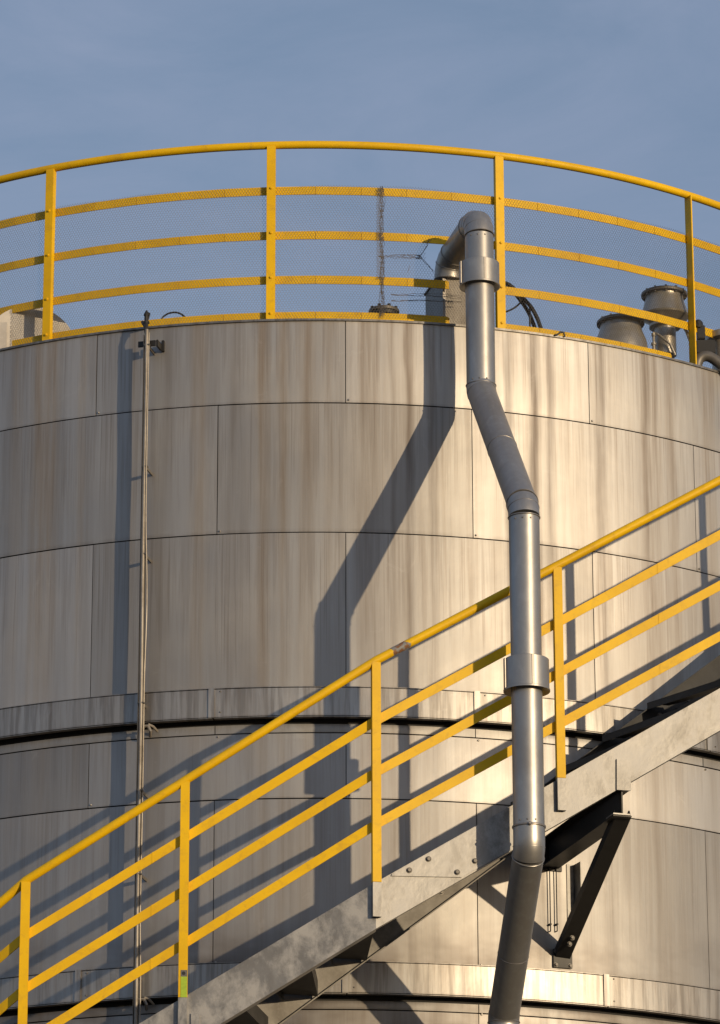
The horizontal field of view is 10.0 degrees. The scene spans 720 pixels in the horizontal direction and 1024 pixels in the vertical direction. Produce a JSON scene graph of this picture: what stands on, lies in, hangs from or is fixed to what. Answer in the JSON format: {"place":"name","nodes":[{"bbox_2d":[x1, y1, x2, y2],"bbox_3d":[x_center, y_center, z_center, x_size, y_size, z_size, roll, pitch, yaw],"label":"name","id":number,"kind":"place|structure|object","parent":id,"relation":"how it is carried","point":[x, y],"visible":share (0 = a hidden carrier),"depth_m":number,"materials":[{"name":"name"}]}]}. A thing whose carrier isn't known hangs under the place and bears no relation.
{"place":"outdoors","nodes":[
{"label":"outdoors","id":0,"kind":"place"},
{"bbox_2d":[0,0,719,368],"label":"sky","id":1,"kind":"structure","parent":0,"point":[629,87],"materials":[{"name":"blue"}]},
{"label":"ground","id":2,"kind":"structure","parent":0,"visible":0},
{"bbox_2d":[0,318,719,1023],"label":"storage tank","id":3,"kind":"object","parent":2,"relation":"on","point":[326,502],"visible":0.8,"depth_m":24.56,"materials":[{"name":"metal"}]},
{"bbox_2d":[0,308,69,348],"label":"roof vent","id":4,"kind":"object","parent":3,"relation":"on","point":[6,321],"visible":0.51,"depth_m":25.60,"materials":[{"name":"metal"}]},
{"bbox_2d":[132,310,164,1023],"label":"conduit","id":5,"kind":"object","parent":3,"relation":"attached to","point":[146,343],"visible":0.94,"depth_m":24.28,"materials":[{"name":"metal"}]},
{"bbox_2d":[161,312,184,318],"bbox_3d":[-1.143,-1.181,25.538,0.232,0.128,0.012,0,-19,-1],"label":"cable loop","id":6,"kind":"object","parent":3,"relation":"attached to","point":[171,313],"visible":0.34,"depth_m":25.55,"materials":[{"name":"black rubber"}]},
{"bbox_2d":[0,141,719,369],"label":"roof railing","id":7,"kind":"object","parent":3,"relation":"on","point":[271,235],"visible":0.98,"depth_m":25.45,"materials":[{"name":"yellow metal"}]},
{"bbox_2d":[369,303,398,313],"bbox_3d":[0.146,-1.128,25.215,0.188,0.252,0.188,0,-19,-1],"label":"roof nozzle","id":8,"kind":"object","parent":3,"relation":"on","point":[387,310],"visible":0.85,"depth_m":25.17,"materials":[{"name":"black metal"}]},
{"bbox_2d":[424,277,465,324],"bbox_3d":[0.602,-1.210,25.492,0.316,0.427,0.416,5,-20,-14],"label":"outlet box","id":9,"kind":"object","parent":3,"relation":"on","point":[458,310],"visible":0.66,"depth_m":25.31,"materials":[{"name":"metal"}]},
{"bbox_2d":[505,281,542,327],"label":"hoses","id":10,"kind":"object","parent":3,"relation":"on","point":[530,309],"visible":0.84,"depth_m":25.48,"materials":[{"name":"black rubber"}]},
{"bbox_2d":[542,790,631,968],"bbox_3d":[1.337,2.092,23.550,0.235,0.774,1.276,6,-20,-16],"label":"stair bracket","id":11,"kind":"object","parent":3,"relation":"attached to","point":[607,820],"visible":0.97,"depth_m":23.67,"materials":[{"name":"black metal"}]},
{"bbox_2d":[139,655,719,1023],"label":"staircase","id":12,"kind":"structure","parent":11,"relation":"on","point":[283,979],"depth_m":22.84,"materials":[{"name":"metal"}]},
{"bbox_2d":[0,476,719,1023],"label":"stair railing","id":13,"kind":"object","parent":12,"relation":"attached to","point":[372,776],"visible":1,"depth_m":22.77,"materials":[{"name":"yellow metal"}]},
{"bbox_2d":[597,313,647,347],"bbox_3d":[1.634,-1.026,25.831,0.344,0.450,0.344,0,-19,-1],"label":"relief valve","id":14,"kind":"object","parent":3,"relation":"on","point":[623,318],"visible":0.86,"depth_m":25.74,"materials":[{"name":"silver metal"}]},
{"bbox_2d":[641,284,688,357],"bbox_3d":[1.924,-1.190,26.049,0.309,0.503,0.309,6,-20,-18],"label":"relief valve","id":15,"kind":"object","parent":3,"relation":"on","point":[645,298],"visible":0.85,"depth_m":25.97,"materials":[{"name":"silver metal"}]},
{"bbox_2d":[696,319,719,370],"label":"valve manifold","id":16,"kind":"object","parent":3,"relation":"on","point":[706,349],"visible":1,"depth_m":25.90,"materials":[{"name":"silver metal"}]},
{"bbox_2d":[434,211,549,1023],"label":"overflow pipe","id":17,"kind":"object","parent":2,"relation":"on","point":[467,250],"visible":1,"depth_m":22.96,"materials":[{"name":"metal"}]}
]}

